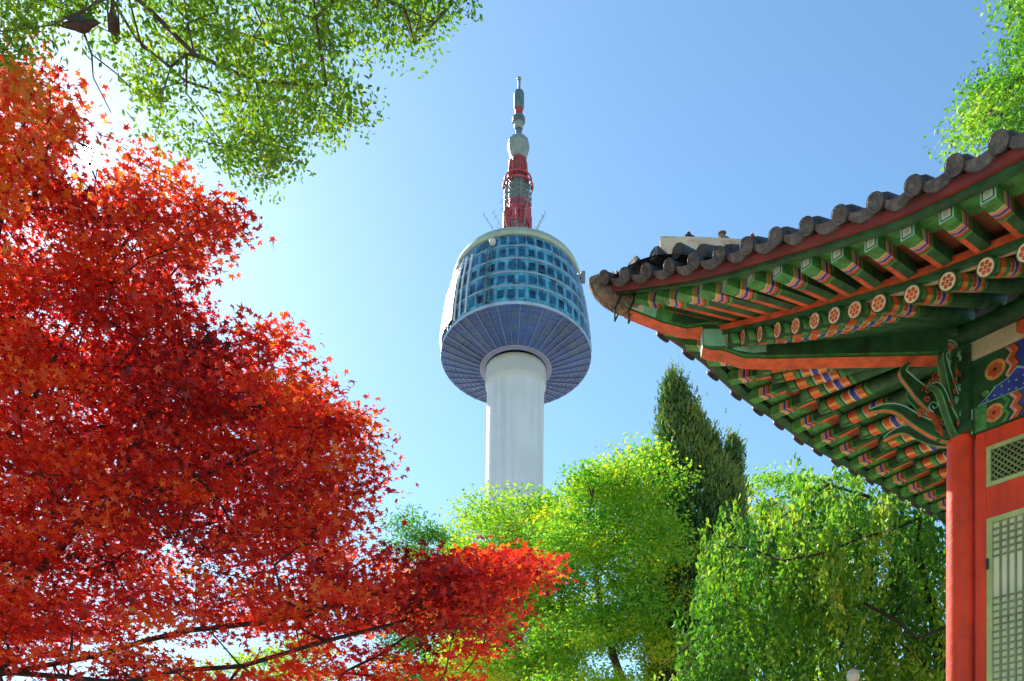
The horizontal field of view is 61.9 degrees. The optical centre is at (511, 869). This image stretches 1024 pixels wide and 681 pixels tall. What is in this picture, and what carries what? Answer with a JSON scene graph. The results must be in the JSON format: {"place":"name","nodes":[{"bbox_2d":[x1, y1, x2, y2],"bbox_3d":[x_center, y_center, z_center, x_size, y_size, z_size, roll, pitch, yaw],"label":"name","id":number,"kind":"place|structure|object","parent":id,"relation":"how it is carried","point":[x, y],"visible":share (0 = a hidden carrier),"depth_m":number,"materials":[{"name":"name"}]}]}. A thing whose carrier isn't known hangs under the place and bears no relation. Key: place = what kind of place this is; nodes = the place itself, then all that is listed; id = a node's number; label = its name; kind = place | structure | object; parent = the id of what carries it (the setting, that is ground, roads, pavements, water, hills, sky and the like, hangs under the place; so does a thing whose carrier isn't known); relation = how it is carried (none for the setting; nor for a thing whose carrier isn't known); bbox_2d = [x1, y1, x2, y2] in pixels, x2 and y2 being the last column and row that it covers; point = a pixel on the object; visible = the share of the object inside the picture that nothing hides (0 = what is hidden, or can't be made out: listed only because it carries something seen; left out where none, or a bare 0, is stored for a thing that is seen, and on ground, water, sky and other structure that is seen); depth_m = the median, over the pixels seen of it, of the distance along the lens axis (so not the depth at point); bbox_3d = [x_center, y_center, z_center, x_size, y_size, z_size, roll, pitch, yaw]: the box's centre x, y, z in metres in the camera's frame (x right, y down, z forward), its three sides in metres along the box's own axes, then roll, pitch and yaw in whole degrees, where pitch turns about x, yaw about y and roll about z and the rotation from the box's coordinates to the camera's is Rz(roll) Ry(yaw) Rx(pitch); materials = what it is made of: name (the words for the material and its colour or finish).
{"place":"outdoors","nodes":[
{"label":"outdoors","id":0,"kind":"place"},
{"bbox_2d":[80,145,102,169],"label":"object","id":1,"kind":"object","parent":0,"point":[97,160],"visible":0.69,"depth_m":2882.26,"materials":[{"name":"white"}]},
{"bbox_2d":[0,0,1022,680],"label":"sky","id":2,"kind":"structure","parent":0,"point":[646,121],"materials":[{"name":"blue"}]},
{"bbox_2d":[588,128,1023,680],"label":"wooden pavilion","id":3,"kind":"structure","parent":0,"point":[878,340],"depth_m":7.36,"materials":[{"name":"wood"}]},
{"bbox_2d":[986,433,1023,487],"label":"transom window","id":4,"kind":"structure","parent":3,"relation":"in","point":[1004,459],"depth_m":7.27,"materials":[{"name":"green wood"}]},
{"bbox_2d":[986,508,1023,680],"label":"lattice door","id":5,"kind":"structure","parent":3,"relation":"in","point":[1004,532],"depth_m":7.28,"materials":[{"name":"green wood"}]},
{"label":"ground","id":6,"kind":"structure","parent":0,"visible":0},
{"bbox_2d":[0,0,482,204],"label":"overhanging tree","id":7,"kind":"object","parent":6,"relation":"on","point":[257,134],"visible":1,"depth_m":6.25,"materials":[{"name":"green plant"}]},
{"bbox_2d":[51,15,100,36],"bbox_3d":[-3.231,-6.267,6.346,0.349,0.126,0.085,-3,0,-9],"label":"bird","id":8,"kind":"object","parent":7,"relation":"attached to","point":[82,24],"visible":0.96,"depth_m":6.33},
{"bbox_2d":[106,0,119,44],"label":"bird","id":9,"kind":"object","parent":7,"relation":"attached to","point":[113,23],"visible":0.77,"depth_m":6.38},
{"bbox_2d":[148,635,360,680],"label":"broadleaf tree","id":10,"kind":"object","parent":6,"relation":"on","point":[247,658],"visible":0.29,"depth_m":16.50,"materials":[{"name":"green plant"}]},
{"bbox_2d":[0,20,587,680],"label":"red maple tree","id":11,"kind":"object","parent":6,"relation":"on","point":[266,416],"visible":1,"depth_m":8.01,"materials":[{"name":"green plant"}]},
{"bbox_2d":[358,503,478,680],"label":"broadleaf tree","id":12,"kind":"object","parent":6,"relation":"on","point":[430,536],"visible":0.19,"depth_m":28.73,"materials":[{"name":"green plant"}]},
{"bbox_2d":[439,76,591,679],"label":"observation tower","id":13,"kind":"structure","parent":6,"relation":"on","point":[515,347],"depth_m":192.97,"materials":[{"name":"white concrete"}]},
{"bbox_2d":[468,298,473,307],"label":"window","id":14,"kind":"structure","parent":13,"relation":"in","point":[471,302],"depth_m":183.26,"materials":[{"name":"blue glass"}]},
{"bbox_2d":[469,284,474,293],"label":"window","id":15,"kind":"structure","parent":13,"relation":"in","point":[472,288],"depth_m":183.62,"materials":[{"name":"blue glass"}]},
{"bbox_2d":[471,270,476,279],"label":"window","id":16,"kind":"structure","parent":13,"relation":"in","point":[473,275],"depth_m":184.09,"materials":[{"name":"blue glass"}]},
{"bbox_2d":[473,257,478,265],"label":"window","id":17,"kind":"structure","parent":13,"relation":"in","point":[475,260],"depth_m":184.70,"materials":[{"name":"blue glass"}]},
{"bbox_2d":[477,294,482,303],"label":"window","id":18,"kind":"structure","parent":13,"relation":"in","point":[480,298],"depth_m":182.01,"materials":[{"name":"blue glass"}]},
{"bbox_2d":[478,280,483,288],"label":"window","id":19,"kind":"structure","parent":13,"relation":"in","point":[481,284],"depth_m":182.32,"materials":[{"name":"blue glass"}]},
{"bbox_2d":[479,267,484,275],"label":"window","id":20,"kind":"structure","parent":13,"relation":"in","point":[482,270],"depth_m":182.86,"materials":[{"name":"blue glass"}]},
{"bbox_2d":[481,254,486,261],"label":"window","id":21,"kind":"structure","parent":13,"relation":"in","point":[483,258],"depth_m":183.53,"materials":[{"name":"blue glass"}]},
{"bbox_2d":[487,292,492,300],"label":"window","id":22,"kind":"structure","parent":13,"relation":"in","point":[490,293],"depth_m":180.95,"materials":[{"name":"blue glass"}]},
{"bbox_2d":[488,277,493,285],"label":"window","id":23,"kind":"structure","parent":13,"relation":"in","point":[491,279],"depth_m":181.26,"materials":[{"name":"blue glass"}]},
{"bbox_2d":[489,264,494,271],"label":"window","id":24,"kind":"structure","parent":13,"relation":"in","point":[492,265],"depth_m":181.83,"materials":[{"name":"blue glass"}]},
{"bbox_2d":[490,251,495,258],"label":"window","id":25,"kind":"structure","parent":13,"relation":"in","point":[494,252],"depth_m":182.54,"materials":[{"name":"blue glass"}]},
{"bbox_2d":[497,290,503,297],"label":"window","id":26,"kind":"structure","parent":13,"relation":"in","point":[500,293],"depth_m":180.29,"materials":[{"name":"blue glass"}]},
{"bbox_2d":[498,276,503,283],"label":"window","id":27,"kind":"structure","parent":13,"relation":"in","point":[500,278],"depth_m":180.68,"materials":[{"name":"blue glass"}]},
{"bbox_2d":[498,262,504,269],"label":"window","id":28,"kind":"structure","parent":13,"relation":"in","point":[502,264],"depth_m":181.21,"materials":[{"name":"blue glass"}]},
{"bbox_2d":[499,249,504,256],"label":"window","id":29,"kind":"structure","parent":13,"relation":"in","point":[502,252],"depth_m":181.97,"materials":[{"name":"blue glass"}]},
{"bbox_2d":[500,237,505,243],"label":"window","id":30,"kind":"structure","parent":13,"relation":"in","point":[503,240],"depth_m":182.95,"materials":[{"name":"blue glass"}]},
{"bbox_2d":[508,289,513,296],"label":"window","id":31,"kind":"structure","parent":13,"relation":"in","point":[510,291],"depth_m":179.98,"materials":[{"name":"blue glass"}]},
{"bbox_2d":[508,275,514,282],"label":"window","id":32,"kind":"structure","parent":13,"relation":"in","point":[511,278],"depth_m":180.37,"materials":[{"name":"blue glass"}]},
{"bbox_2d":[508,261,514,268],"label":"window","id":33,"kind":"structure","parent":13,"relation":"in","point":[511,263],"depth_m":180.90,"materials":[{"name":"blue glass"}]},
{"bbox_2d":[509,248,514,254],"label":"window","id":34,"kind":"structure","parent":13,"relation":"in","point":[511,251],"depth_m":181.65,"materials":[{"name":"blue glass"}]},
{"bbox_2d":[510,237,514,242],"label":"window","id":35,"kind":"structure","parent":13,"relation":"in","point":[512,239],"depth_m":182.66,"materials":[{"name":"blue glass"}]},
{"bbox_2d":[519,289,524,296],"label":"window","id":36,"kind":"structure","parent":13,"relation":"in","point":[521,291],"depth_m":179.98,"materials":[{"name":"blue glass"}]},
{"bbox_2d":[519,275,524,282],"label":"window","id":37,"kind":"structure","parent":13,"relation":"in","point":[521,277],"depth_m":180.33,"materials":[{"name":"blue glass"}]},
{"bbox_2d":[519,261,524,268],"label":"window","id":38,"kind":"structure","parent":13,"relation":"in","point":[521,264],"depth_m":180.90,"materials":[{"name":"blue glass"}]},
{"bbox_2d":[519,248,524,255],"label":"window","id":39,"kind":"structure","parent":13,"relation":"in","point":[521,251],"depth_m":181.65,"materials":[{"name":"blue glass"}]},
{"bbox_2d":[519,237,524,242],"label":"window","id":40,"kind":"structure","parent":13,"relation":"in","point":[521,239],"depth_m":182.66,"materials":[{"name":"blue glass"}]},
{"bbox_2d":[528,238,533,244],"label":"window","id":41,"kind":"structure","parent":13,"relation":"in","point":[530,240],"depth_m":182.95,"materials":[{"name":"blue glass"}]},
{"bbox_2d":[529,262,534,269],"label":"window","id":42,"kind":"structure","parent":13,"relation":"in","point":[531,265],"depth_m":181.21,"materials":[{"name":"blue glass"}]},
{"bbox_2d":[529,249,534,256],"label":"window","id":43,"kind":"structure","parent":13,"relation":"in","point":[531,252],"depth_m":181.97,"materials":[{"name":"blue glass"}]},
{"bbox_2d":[529,290,535,298],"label":"window","id":44,"kind":"structure","parent":13,"relation":"in","point":[532,294],"depth_m":180.31,"materials":[{"name":"blue glass"}]},
{"bbox_2d":[529,276,535,283],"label":"window","id":45,"kind":"structure","parent":13,"relation":"in","point":[532,280],"depth_m":180.68,"materials":[{"name":"blue glass"}]},
{"bbox_2d":[537,240,542,246],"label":"window","id":46,"kind":"structure","parent":13,"relation":"in","point":[539,243],"depth_m":183.48,"materials":[{"name":"blue glass"}]},
{"bbox_2d":[538,251,543,258],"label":"window","id":47,"kind":"structure","parent":13,"relation":"in","point":[540,255],"depth_m":182.59,"materials":[{"name":"blue glass"}]},
{"bbox_2d":[539,264,544,272],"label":"window","id":48,"kind":"structure","parent":13,"relation":"in","point":[541,267],"depth_m":181.88,"materials":[{"name":"blue glass"}]},
{"bbox_2d":[539,278,545,286],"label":"window","id":49,"kind":"structure","parent":13,"relation":"in","point":[542,281],"depth_m":181.34,"materials":[{"name":"blue glass"}]},
{"bbox_2d":[540,292,545,300],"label":"window","id":50,"kind":"structure","parent":13,"relation":"in","point":[542,295],"depth_m":180.99,"materials":[{"name":"blue glass"}]},
{"bbox_2d":[547,254,552,262],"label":"window","id":51,"kind":"structure","parent":13,"relation":"in","point":[549,258],"depth_m":183.53,"materials":[{"name":"blue glass"}]},
{"bbox_2d":[548,267,553,275],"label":"window","id":52,"kind":"structure","parent":13,"relation":"in","point":[551,271],"depth_m":182.86,"materials":[{"name":"blue glass"}]},
{"bbox_2d":[549,281,554,289],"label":"window","id":53,"kind":"structure","parent":13,"relation":"in","point":[551,285],"depth_m":182.32,"materials":[{"name":"blue glass"}]},
{"bbox_2d":[550,295,555,304],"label":"window","id":54,"kind":"structure","parent":13,"relation":"in","point":[552,299],"depth_m":182.01,"materials":[{"name":"blue glass"}]},
{"bbox_2d":[555,258,560,266],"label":"window","id":55,"kind":"structure","parent":13,"relation":"in","point":[557,261],"depth_m":184.70,"materials":[{"name":"blue glass"}]},
{"bbox_2d":[557,271,561,280],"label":"window","id":56,"kind":"structure","parent":13,"relation":"in","point":[559,275],"depth_m":184.07,"materials":[{"name":"blue glass"}]},
{"bbox_2d":[558,285,563,294],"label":"window","id":57,"kind":"structure","parent":13,"relation":"in","point":[560,289],"depth_m":183.57,"materials":[{"name":"blue glass"}]},
{"bbox_2d":[559,299,563,308],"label":"window","id":58,"kind":"structure","parent":13,"relation":"in","point":[561,303],"depth_m":183.30,"materials":[{"name":"blue glass"}]},
{"bbox_2d":[566,290,570,299],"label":"window","id":59,"kind":"structure","parent":13,"relation":"in","point":[568,294],"depth_m":185.19,"materials":[{"name":"blue glass"}]},
{"bbox_2d":[567,304,571,313],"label":"window","id":60,"kind":"structure","parent":13,"relation":"in","point":[569,309],"depth_m":184.88,"materials":[{"name":"blue glass"}]},
{"bbox_2d":[574,309,577,319],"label":"window","id":61,"kind":"structure","parent":13,"relation":"in","point":[575,312],"depth_m":186.64,"materials":[{"name":"blue glass"}]},
{"bbox_2d":[418,480,623,680],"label":"yellow green tree","id":62,"kind":"object","parent":6,"relation":"on","point":[507,665],"visible":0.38,"depth_m":22.59,"materials":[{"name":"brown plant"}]},
{"bbox_2d":[506,432,709,680],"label":"yellow green tree","id":63,"kind":"object","parent":6,"relation":"on","point":[581,538],"visible":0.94,"depth_m":19.17,"materials":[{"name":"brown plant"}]},
{"bbox_2d":[636,355,760,680],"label":"cypress tree","id":64,"kind":"object","parent":6,"relation":"on","point":[682,421],"visible":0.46,"depth_m":21.19,"materials":[{"name":"green plant"}]},
{"bbox_2d":[651,453,945,680],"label":"weeping tree","id":65,"kind":"object","parent":6,"relation":"on","point":[829,579],"visible":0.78,"depth_m":13.46,"materials":[{"name":"green plant"}]},
{"bbox_2d":[744,461,868,680],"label":"yellow green tree","id":66,"kind":"object","parent":6,"relation":"on","point":[774,479],"visible":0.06,"depth_m":25.91,"materials":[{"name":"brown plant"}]},
{"bbox_2d":[846,667,859,680],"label":"park lamp","id":67,"kind":"object","parent":6,"relation":"on","point":[853,674],"visible":1,"depth_m":11.94,"materials":[{"name":"glass"}]},
{"bbox_2d":[923,0,1023,170],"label":"broadleaf tree","id":68,"kind":"object","parent":6,"relation":"on","point":[1007,92],"visible":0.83,"depth_m":14.16,"materials":[{"name":"green plant"}]}
]}

